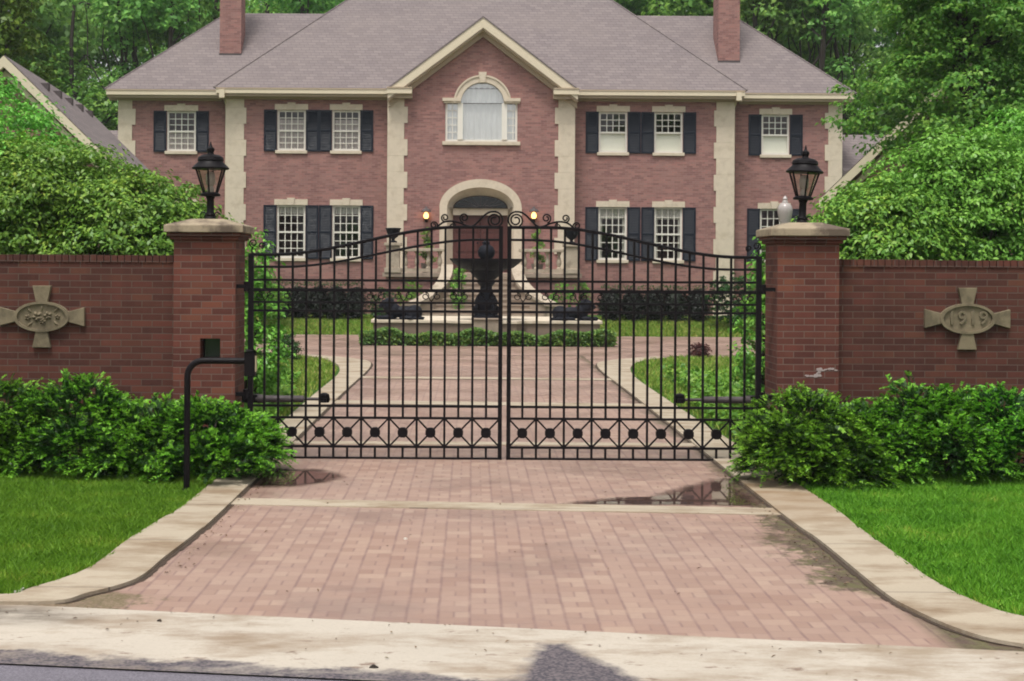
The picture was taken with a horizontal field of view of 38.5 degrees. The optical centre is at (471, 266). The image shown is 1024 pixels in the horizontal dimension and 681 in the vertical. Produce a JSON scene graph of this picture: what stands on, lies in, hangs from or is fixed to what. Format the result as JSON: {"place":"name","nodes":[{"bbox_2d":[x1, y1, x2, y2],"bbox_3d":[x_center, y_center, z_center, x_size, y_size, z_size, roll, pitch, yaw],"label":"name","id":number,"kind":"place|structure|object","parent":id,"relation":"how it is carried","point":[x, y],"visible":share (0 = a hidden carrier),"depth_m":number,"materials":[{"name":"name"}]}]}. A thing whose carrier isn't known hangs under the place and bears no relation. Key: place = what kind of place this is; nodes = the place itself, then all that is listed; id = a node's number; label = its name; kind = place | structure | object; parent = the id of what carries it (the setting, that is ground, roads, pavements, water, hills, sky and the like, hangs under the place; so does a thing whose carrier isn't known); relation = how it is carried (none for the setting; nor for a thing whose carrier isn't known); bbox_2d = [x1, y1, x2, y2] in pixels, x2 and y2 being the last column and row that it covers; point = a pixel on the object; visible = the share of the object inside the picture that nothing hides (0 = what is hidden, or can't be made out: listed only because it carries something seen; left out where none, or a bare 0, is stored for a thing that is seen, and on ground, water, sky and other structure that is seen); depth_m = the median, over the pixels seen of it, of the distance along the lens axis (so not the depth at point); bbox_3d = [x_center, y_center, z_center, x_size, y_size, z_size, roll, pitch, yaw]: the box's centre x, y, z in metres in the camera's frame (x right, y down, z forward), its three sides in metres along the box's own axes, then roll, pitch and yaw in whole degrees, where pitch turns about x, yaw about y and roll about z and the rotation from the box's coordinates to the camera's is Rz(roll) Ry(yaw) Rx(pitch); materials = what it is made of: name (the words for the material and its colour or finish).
{"place":"outdoors","nodes":[
{"label":"outdoors","id":0,"kind":"place"},
{"bbox_2d":[0,55,155,252],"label":"brick garage","id":1,"kind":"structure","parent":0,"point":[81,119],"depth_m":32.65,"materials":[{"name":"grey"}]},
{"bbox_2d":[0,664,357,680],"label":"road","id":2,"kind":"structure","parent":0,"point":[9,672],"depth_m":7.10,"materials":[{"name":"asphalt"}]},
{"bbox_2d":[164,219,254,426],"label":"brick pillar","id":3,"kind":"structure","parent":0,"point":[209,296],"depth_m":15.00,"materials":[{"name":"red brick"}]},
{"bbox_2d":[192,142,228,218],"bbox_3d":[-2.734,-0.897,15.310,0.391,0.816,0.385,0,0,0],"label":"pillar lamp","id":4,"kind":"object","parent":3,"relation":"on","point":[210,160],"visible":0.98,"depth_m":15.26,"materials":[{"name":"metal"}]},
{"bbox_2d":[236,211,502,459],"bbox_3d":[-1.064,0.707,15.080,2.759,2.579,0.070,0,0,0],"label":"gate leaf","id":5,"kind":"object","parent":3,"relation":"attached to","point":[248,286],"visible":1,"depth_m":15.07,"materials":[{"name":"black paint"}]},
{"bbox_2d":[242,393,329,402],"bbox_3d":[-1.936,1.366,15.232,0.933,0.115,0.179,0,0,7],"label":"gate opener","id":6,"kind":"object","parent":5,"relation":"attached to","point":[258,398],"visible":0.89,"depth_m":15.21,"materials":[{"name":"black paint"}]},
{"bbox_2d":[258,351,338,424],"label":"lawn","id":7,"kind":"structure","parent":0,"point":[312,367],"depth_m":26.27,"materials":[{"name":"green plant"}]},
{"bbox_2d":[245,314,373,334],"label":"lawn","id":8,"kind":"structure","parent":0,"point":[313,326],"depth_m":43.62,"materials":[{"name":"green plant"}]},
{"bbox_2d":[244,334,762,356],"bbox_3d":[0.288,1.995,37.400,15.000,0.001,9.600,0,0,0],"label":"turning circle","id":9,"kind":"object","parent":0,"point":[354,345],"depth_m":35.57,"materials":[{"name":"brick"}]},
{"bbox_2d":[450,241,521,344],"bbox_3d":[0.361,0.670,37.400,1.880,2.703,1.880,0,0,0],"label":"fountain","id":10,"kind":"object","parent":9,"relation":"on","point":[480,273],"visible":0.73,"depth_m":37.06,"materials":[{"name":"grey stone"}]},
{"bbox_2d":[371,316,602,344],"bbox_3d":[0.372,1.696,38.600,5.888,0.653,3.300,0,0,0],"label":"fountain basin","id":11,"kind":"object","parent":9,"relation":"on","point":[466,323],"visible":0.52,"depth_m":37.25,"materials":[{"name":"beige stone"}]},
{"bbox_2d":[377,298,424,319],"bbox_3d":[-1.824,1.085,37.454,1.247,0.568,0.571,0,0,0],"label":"lion statue","id":12,"kind":"object","parent":11,"relation":"on","point":[398,316],"visible":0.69,"depth_m":37.34,"materials":[{"name":"brown metal"}]},
{"bbox_2d":[552,299,597,320],"bbox_3d":[2.605,1.112,37.454,1.247,0.568,0.571,0,0,0],"label":"lion statue","id":13,"kind":"object","parent":11,"relation":"on","point":[569,317],"visible":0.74,"depth_m":37.33,"materials":[{"name":"brown metal"}]},
{"bbox_2d":[368,344,613,346],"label":"bed soil","id":14,"kind":"structure","parent":9,"relation":"on","point":[493,345],"depth_m":36.62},
{"bbox_2d":[358,326,617,346],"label":"low hedge","id":15,"kind":"object","parent":14,"relation":"on","point":[479,337],"visible":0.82,"depth_m":36.55,"materials":[{"name":"plant"}]},
{"bbox_2d":[0,132,1021,680],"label":"ground","id":16,"kind":"structure","parent":0,"point":[336,374],"depth_m":19.68,"materials":[{"name":"green plant"}]},
{"bbox_2d":[0,0,57,80],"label":"light tree","id":17,"kind":"object","parent":16,"relation":"on","point":[8,30],"visible":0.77,"depth_m":43.72,"materials":[{"name":"green plant"}]},
{"bbox_2d":[0,373,70,474],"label":"yew bush","id":18,"kind":"object","parent":16,"relation":"on","point":[6,424],"visible":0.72,"depth_m":13.80,"materials":[{"name":"green plant"}]},
{"bbox_2d":[0,0,107,69],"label":"woodland tree","id":19,"kind":"object","parent":16,"relation":"on","point":[52,25],"visible":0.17,"depth_m":67.29,"materials":[{"name":"green plant"}]},
{"bbox_2d":[0,72,109,253],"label":"leafy shrub","id":20,"kind":"object","parent":16,"relation":"on","point":[17,121],"visible":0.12,"depth_m":18.38,"materials":[{"name":"green plant"}]},
{"bbox_2d":[0,368,149,479],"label":"yew bush","id":21,"kind":"object","parent":16,"relation":"on","point":[102,400],"visible":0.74,"depth_m":13.75,"materials":[{"name":"green plant"}]},
{"bbox_2d":[26,0,139,96],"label":"woodland tree","id":22,"kind":"object","parent":16,"relation":"on","point":[111,60],"visible":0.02,"depth_m":84.31,"materials":[{"name":"green plant"}]},
{"bbox_2d":[0,130,167,254],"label":"leafy shrub","id":23,"kind":"object","parent":16,"relation":"on","point":[38,175],"visible":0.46,"depth_m":17.02,"materials":[{"name":"green plant"}]},
{"bbox_2d":[0,254,173,457],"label":"brick wall","id":24,"kind":"structure","parent":16,"relation":"on","point":[122,338],"depth_m":15.13,"materials":[{"name":"brick"}]},
{"bbox_2d":[0,286,84,347],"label":"stone plaque","id":25,"kind":"object","parent":24,"relation":"attached to","point":[41,316],"visible":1,"depth_m":15.09,"materials":[{"name":"stone"}]},
{"bbox_2d":[55,0,161,127],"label":"woodland tree","id":26,"kind":"object","parent":16,"relation":"on","point":[106,79],"visible":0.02,"depth_m":79.20,"materials":[{"name":"green plant"}]},
{"bbox_2d":[0,458,223,593],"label":"lawn","id":27,"kind":"structure","parent":16,"relation":"on","point":[40,546],"depth_m":11.37,"materials":[{"name":"green plant"}]},
{"bbox_2d":[8,0,217,129],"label":"woodland tree","id":28,"kind":"object","parent":16,"relation":"on","point":[89,103],"visible":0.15,"depth_m":64.88,"materials":[{"name":"green plant"}]},
{"bbox_2d":[70,0,165,129],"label":"woodland tree","id":29,"kind":"object","parent":16,"relation":"on","point":[115,12],"visible":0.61,"depth_m":64.32,"materials":[{"name":"green plant"}]},
{"bbox_2d":[21,159,248,272],"bbox_3d":[-3.992,0.367,17.252,2.490,3.238,2.445,0,0,42],"label":"leafy shrub","id":30,"kind":"object","parent":16,"relation":"on","point":[127,238],"visible":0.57,"depth_m":16.78,"materials":[{"name":"green plant"}]},
{"bbox_2d":[60,389,210,482],"bbox_3d":[-3.093,1.607,13.928,1.442,0.782,1.835,0,0,0],"label":"yew bush","id":31,"kind":"object","parent":16,"relation":"on","point":[137,436],"visible":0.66,"depth_m":13.48,"materials":[{"name":"green plant"}]},
{"bbox_2d":[79,6,219,106],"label":"woodland tree","id":32,"kind":"object","parent":16,"relation":"on","point":[143,48],"visible":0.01,"depth_m":94.08,"materials":[{"name":"green plant"}]},
{"bbox_2d":[121,0,211,60],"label":"woodland tree","id":33,"kind":"object","parent":16,"relation":"on","point":[170,18],"visible":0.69,"depth_m":62.80,"materials":[{"name":"green plant"}]},
{"bbox_2d":[0,354,370,605],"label":"kerb","id":34,"kind":"structure","parent":16,"relation":"on","point":[144,552],"depth_m":10.46,"materials":[{"name":"beige concrete"}]},
{"bbox_2d":[154,0,259,31],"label":"woodland tree","id":35,"kind":"object","parent":16,"relation":"on","point":[213,17],"visible":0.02,"depth_m":66.43,"materials":[{"name":"green plant"}]},
{"bbox_2d":[57,362,372,603],"bbox_3d":[-2.320,1.970,20.502,1.498,0.001,23.910,0,0,-3],"label":"joint","id":36,"kind":"object","parent":16,"relation":"on","point":[182,547],"visible":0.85,"depth_m":10.93,"materials":[{"name":"soil"}]},
{"bbox_2d":[143,390,298,484],"bbox_3d":[-2.441,1.589,13.834,1.539,0.824,1.933,0,0,0],"label":"yew bush","id":37,"kind":"object","parent":16,"relation":"on","point":[235,438],"visible":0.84,"depth_m":13.55,"materials":[{"name":"green plant"}]},
{"bbox_2d":[182,349,261,490],"bbox_3d":[-2.205,1.368,12.849,0.740,1.278,0.146,0,0,0],"label":"intercom stand","id":38,"kind":"object","parent":16,"relation":"on","point":[249,360],"visible":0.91,"depth_m":12.82,"materials":[{"name":"black paint"}]},
{"bbox_2d":[245,270,291,321],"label":"shrub","id":39,"kind":"object","parent":16,"relation":"on","point":[282,298],"visible":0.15,"depth_m":43.33,"materials":[{"name":"green plant"}]},
{"bbox_2d":[244,227,295,403],"bbox_3d":[-2.922,0.728,19.491,1.159,2.542,1.205,0,0,0],"label":"tall shrub","id":40,"kind":"object","parent":16,"relation":"on","point":[271,371],"visible":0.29,"depth_m":19.37,"materials":[{"name":"green plant"}]},
{"bbox_2d":[244,369,300,425],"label":"ground cover","id":41,"kind":"object","parent":16,"relation":"on","point":[285,391],"visible":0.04,"depth_m":20.13,"materials":[{"name":"green plant"}]},
{"bbox_2d":[268,332,304,359],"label":"round shrub","id":42,"kind":"object","parent":16,"relation":"on","point":[288,343],"visible":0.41,"depth_m":30.40,"materials":[{"name":"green plant"}]},
{"bbox_2d":[248,0,343,13],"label":"woodland tree","id":43,"kind":"object","parent":16,"relation":"on","point":[304,6],"depth_m":70.29,"materials":[{"name":"green plant"}]},
{"bbox_2d":[269,281,367,319],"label":"clipped hedge","id":44,"kind":"object","parent":16,"relation":"on","point":[329,306],"visible":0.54,"depth_m":44.64,"materials":[{"name":"plant"}]},
{"bbox_2d":[447,268,466,308],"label":"shrub","id":45,"kind":"object","parent":16,"relation":"on","point":[455,274],"visible":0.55,"depth_m":45.85,"materials":[{"name":"green plant"}]},
{"bbox_2d":[382,242,581,316],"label":"entrance stairs","id":46,"kind":"structure","parent":16,"relation":"on","point":[530,274],"depth_m":47.70,"materials":[{"name":"stone"}]},
{"bbox_2d":[104,0,883,315],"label":"brick mansion","id":47,"kind":"structure","parent":16,"relation":"on","point":[346,121],"depth_m":51.00,"materials":[{"name":"red brick"}]},
{"bbox_2d":[164,104,197,153],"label":"window","id":48,"kind":"structure","parent":47,"relation":"in","point":[181,141],"depth_m":51.65,"materials":[{"name":"white paint"}]},
{"bbox_2d":[274,198,307,260],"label":"window","id":49,"kind":"structure","parent":47,"relation":"in","point":[291,206],"depth_m":51.05,"materials":[{"name":"white paint"}]},
{"bbox_2d":[275,102,307,153],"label":"window","id":50,"kind":"structure","parent":47,"relation":"in","point":[291,134],"depth_m":51.06,"materials":[{"name":"white paint"}]},
{"bbox_2d":[330,103,362,153],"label":"window","id":51,"kind":"structure","parent":47,"relation":"in","point":[345,133],"depth_m":51.06,"materials":[{"name":"white paint"}]},
{"bbox_2d":[330,198,362,261],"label":"window","id":52,"kind":"structure","parent":47,"relation":"in","point":[346,206],"depth_m":51.05,"materials":[{"name":"white paint"}]},
{"bbox_2d":[453,215,479,271],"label":"door","id":53,"kind":"structure","parent":47,"relation":"in","point":[466,246],"depth_m":50.70,"materials":[{"name":"red wood"}]},
{"bbox_2d":[442,72,519,145],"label":"arched window","id":54,"kind":"structure","parent":47,"relation":"in","point":[465,124],"depth_m":50.52,"materials":[{"name":"glass"}]},
{"bbox_2d":[481,215,506,271],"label":"door","id":55,"kind":"structure","parent":47,"relation":"in","point":[492,233],"depth_m":50.68,"materials":[{"name":"red wood"}]},
{"bbox_2d":[596,200,628,262],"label":"window","id":56,"kind":"structure","parent":47,"relation":"in","point":[611,209],"depth_m":51.05,"materials":[{"name":"white paint"}]},
{"bbox_2d":[597,104,629,155],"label":"window","id":57,"kind":"structure","parent":47,"relation":"in","point":[612,143],"depth_m":51.05,"materials":[{"name":"white paint"}]},
{"bbox_2d":[652,105,684,155],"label":"window","id":58,"kind":"structure","parent":47,"relation":"in","point":[668,143],"depth_m":51.05,"materials":[{"name":"white paint"}]},
{"bbox_2d":[652,200,684,262],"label":"window","id":59,"kind":"structure","parent":47,"relation":"in","point":[668,210],"depth_m":51.05,"materials":[{"name":"white paint"}]},
{"bbox_2d":[758,201,790,263],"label":"window","id":60,"kind":"structure","parent":47,"relation":"in","point":[772,206],"depth_m":51.55,"materials":[{"name":"white paint"}]},
{"bbox_2d":[759,107,791,157],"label":"window","id":61,"kind":"structure","parent":47,"relation":"in","point":[774,145],"depth_m":51.65,"materials":[{"name":"white paint"}]},
{"bbox_2d":[594,284,711,321],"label":"clipped hedge","id":62,"kind":"object","parent":16,"relation":"on","point":[656,308],"visible":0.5,"depth_m":44.62,"materials":[{"name":"plant"}]},
{"bbox_2d":[641,0,741,18],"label":"woodland tree","id":63,"kind":"object","parent":16,"relation":"on","point":[656,10],"visible":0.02,"depth_m":68.42,"materials":[{"name":"green plant"}]},
{"bbox_2d":[660,0,740,15],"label":"woodland tree","id":64,"kind":"object","parent":16,"relation":"on","point":[688,7],"visible":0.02,"depth_m":68.78,"materials":[{"name":"green plant"}]},
{"bbox_2d":[662,361,762,435],"bbox_3d":[5.013,1.848,21.102,4.049,0.372,9.904,0,0,0],"label":"ground cover","id":65,"kind":"object","parent":16,"relation":"on","point":[709,381],"visible":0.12,"depth_m":22.39,"materials":[{"name":"green plant"}]},
{"bbox_2d":[701,272,755,324],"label":"shrub","id":66,"kind":"object","parent":16,"relation":"on","point":[722,287],"visible":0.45,"depth_m":43.44,"materials":[{"name":"green plant"}]},
{"bbox_2d":[726,237,765,396],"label":"tall shrub","id":67,"kind":"object","parent":16,"relation":"on","point":[750,367],"visible":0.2,"depth_m":19.38,"materials":[{"name":"green plant"}]},
{"bbox_2d":[740,0,797,38],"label":"woodland tree","id":68,"kind":"object","parent":16,"relation":"on","point":[773,14],"visible":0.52,"depth_m":61.33,"materials":[{"name":"green plant"}]},
{"bbox_2d":[740,0,818,54],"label":"woodland tree","id":69,"kind":"object","parent":16,"relation":"on","point":[790,27],"visible":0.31,"depth_m":61.71,"materials":[{"name":"green plant"}]},
{"bbox_2d":[777,196,792,223],"bbox_3d":[5.124,0.436,24.000,0.250,3.190,0.246,0,0,0],"label":"acorn lamp","id":70,"kind":"object","parent":16,"relation":"on","point":[785,209],"visible":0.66,"depth_m":23.91,"materials":[{"name":"white glass"}]},
{"bbox_2d":[595,363,1017,646],"bbox_3d":[2.755,2.001,20.087,1.480,0.001,24.746,0,0,3],"label":"joint","id":71,"kind":"object","parent":16,"relation":"on","point":[852,571],"visible":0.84,"depth_m":10.14,"materials":[{"name":"concrete"}]},
{"bbox_2d":[597,356,1023,647],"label":"kerb","id":72,"kind":"structure","parent":16,"relation":"on","point":[883,569],"depth_m":10.28,"materials":[{"name":"beige concrete"}]},
{"bbox_2d":[723,381,909,490],"bbox_3d":[3.149,1.562,13.770,1.622,0.944,1.850,0,0,0],"label":"yew bush","id":73,"kind":"object","parent":16,"relation":"on","point":[792,442],"visible":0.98,"depth_m":13.34,"materials":[{"name":"green plant"}]},
{"bbox_2d":[779,0,854,75],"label":"woodland tree","id":74,"kind":"object","parent":16,"relation":"on","point":[798,19],"visible":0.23,"depth_m":62.66,"materials":[{"name":"green plant"}]},
{"bbox_2d":[782,0,875,85],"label":"woodland tree","id":75,"kind":"object","parent":16,"relation":"on","point":[831,14],"visible":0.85,"depth_m":61.14,"materials":[{"name":"green plant"}]},
{"bbox_2d":[746,0,917,134],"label":"woodland tree","id":76,"kind":"object","parent":16,"relation":"on","point":[858,59],"visible":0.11,"depth_m":67.80,"materials":[{"name":"green plant"}]},
{"bbox_2d":[814,0,886,134],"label":"woodland tree","id":77,"kind":"object","parent":16,"relation":"on","point":[862,18],"visible":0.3,"depth_m":63.67,"materials":[{"name":"green plant"}]},
{"bbox_2d":[809,395,951,484],"bbox_3d":[3.792,1.645,14.030,1.438,0.785,1.780,0,0,0],"label":"yew bush","id":78,"kind":"object","parent":16,"relation":"on","point":[886,427],"visible":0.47,"depth_m":13.54,"materials":[{"name":"green plant"}]},
{"bbox_2d":[791,169,979,259],"bbox_3d":[4.790,0.443,17.302,2.403,3.191,2.228,0,0,-36],"label":"leafy shrub","id":79,"kind":"object","parent":16,"relation":"on","point":[861,217],"visible":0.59,"depth_m":16.89,"materials":[{"name":"green plant"}]},
{"bbox_2d":[846,0,930,134],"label":"woodland tree","id":80,"kind":"object","parent":16,"relation":"on","point":[876,40],"visible":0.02,"depth_m":82.28,"materials":[{"name":"green plant"}]},
{"bbox_2d":[772,464,1023,615],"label":"lawn","id":81,"kind":"structure","parent":16,"relation":"on","point":[960,535],"depth_m":11.19,"materials":[{"name":"green plant"}]},
{"bbox_2d":[815,0,1023,159],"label":"maple tree","id":82,"kind":"object","parent":16,"relation":"on","point":[939,27],"visible":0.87,"depth_m":27.70,"materials":[{"name":"green plant"}]},
{"bbox_2d":[838,259,1023,462],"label":"brick wall","id":83,"kind":"structure","parent":16,"relation":"on","point":[883,305],"depth_m":15.13,"materials":[{"name":"brick"}]},
{"bbox_2d":[924,288,1010,349],"bbox_3d":[5.109,0.540,15.107,0.882,0.639,0.065,0,0,0],"label":"stone plaque","id":84,"kind":"object","parent":83,"relation":"attached to","point":[967,318],"visible":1,"depth_m":15.09,"materials":[{"name":"stone"}]},
{"bbox_2d":[855,122,1023,260],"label":"leafy shrub","id":85,"kind":"object","parent":16,"relation":"on","point":[949,155],"visible":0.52,"depth_m":17.35,"materials":[{"name":"green plant"}]},
{"bbox_2d":[858,370,1023,484],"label":"yew bush","id":86,"kind":"object","parent":16,"relation":"on","point":[943,419],"visible":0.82,"depth_m":13.61,"materials":[{"name":"green plant"}]},
{"bbox_2d":[862,3,1021,119],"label":"woodland tree","id":87,"kind":"object","parent":16,"relation":"on","point":[899,72],"visible":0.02,"depth_m":65.22,"materials":[{"name":"green plant"}]},
{"bbox_2d":[939,105,1023,260],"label":"leafy shrub","id":88,"kind":"object","parent":16,"relation":"on","point":[1014,121],"visible":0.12,"depth_m":18.14,"materials":[{"name":"green plant"}]},
{"bbox_2d":[941,381,1023,477],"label":"yew bush","id":89,"kind":"object","parent":16,"relation":"on","point":[1004,419],"visible":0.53,"depth_m":13.81,"materials":[{"name":"green plant"}]},
{"bbox_2d":[0,605,1023,680],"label":"pavement","id":90,"kind":"structure","parent":0,"point":[216,643],"depth_m":7.53,"materials":[{"name":"concrete"}]},
{"bbox_2d":[37,355,1023,651],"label":"driveway","id":91,"kind":"structure","parent":0,"point":[595,571],"depth_m":10.30,"materials":[{"name":"brick"}]},
{"bbox_2d":[257,468,339,485],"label":"puddle","id":92,"kind":"object","parent":91,"relation":"on","point":[282,477],"visible":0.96,"depth_m":13.69,"materials":[{"name":"liquid"}]},
{"bbox_2d":[363,376,610,380],"bbox_3d":[0.243,1.992,26.000,4.508,0.018,0.400,0,0,3],"label":"concrete band","id":93,"kind":"object","parent":91,"relation":"on","point":[410,377],"visible":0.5,"depth_m":25.98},
{"bbox_2d":[335,400,644,405],"bbox_3d":[0.243,1.992,21.200,4.529,0.018,0.499,0,0,4],"label":"concrete band","id":94,"kind":"object","parent":91,"relation":"on","point":[467,403],"visible":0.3,"depth_m":21.19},
{"bbox_2d":[292,441,694,446],"bbox_3d":[0.243,1.992,16.410,4.486,0.018,0.280,0,0,0],"label":"concrete band","id":95,"kind":"object","parent":91,"relation":"on","point":[493,443],"visible":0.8,"depth_m":16.38,"materials":[{"name":"concrete"}]},
{"bbox_2d":[231,498,780,514],"bbox_3d":[0.243,1.992,12.117,4.526,0.018,0.329,0,0,5],"label":"concrete band","id":96,"kind":"object","parent":91,"relation":"on","point":[507,506],"visible":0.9,"depth_m":12.09,"materials":[{"name":"concrete"}]},
{"bbox_2d":[6,465,1023,680],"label":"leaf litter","id":97,"kind":"object","parent":91,"relation":"on","point":[515,551],"visible":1,"depth_m":10.15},
{"bbox_2d":[576,479,758,505],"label":"puddle","id":98,"kind":"object","parent":91,"relation":"on","point":[713,492],"visible":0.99,"depth_m":12.62,"materials":[{"name":"liquid"}]},
{"bbox_2d":[593,316,762,336],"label":"lawn","id":99,"kind":"structure","parent":0,"point":[695,327],"depth_m":43.55,"materials":[{"name":"green plant"}]},
{"bbox_2d":[635,354,754,439],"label":"lawn","id":100,"kind":"structure","parent":0,"point":[696,360],"depth_m":27.41,"materials":[{"name":"green plant"}]},
{"bbox_2d":[756,222,849,462],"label":"brick pillar","id":101,"kind":"structure","parent":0,"point":[802,310],"depth_m":15.00,"materials":[{"name":"brick"}]},
{"bbox_2d":[506,211,774,460],"bbox_3d":[1.737,0.724,15.080,2.759,2.579,0.070,0,0,0],"label":"gate leaf","id":102,"kind":"object","parent":101,"relation":"attached to","point":[716,434],"visible":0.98,"depth_m":15.07,"materials":[{"name":"black paint"}]},
{"bbox_2d":[676,393,765,403],"bbox_3d":[2.576,1.378,15.232,0.971,0.115,0.178,0,0,-7],"label":"gate opener","id":103,"kind":"object","parent":102,"relation":"attached to","point":[680,398],"visible":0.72,"depth_m":15.21,"materials":[{"name":"black paint"}]},
{"bbox_2d":[786,145,822,221],"bbox_3d":[3.471,-0.859,15.310,0.391,0.816,0.385,3,0,0],"label":"pillar lamp","id":104,"kind":"object","parent":101,"relation":"on","point":[805,164],"visible":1,"depth_m":15.26,"materials":[{"name":"metal"}]},
{"bbox_2d":[819,65,1022,255],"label":"brick garage","id":105,"kind":"structure","parent":0,"point":[854,172],"depth_m":32.42,"materials":[{"name":"grey"}]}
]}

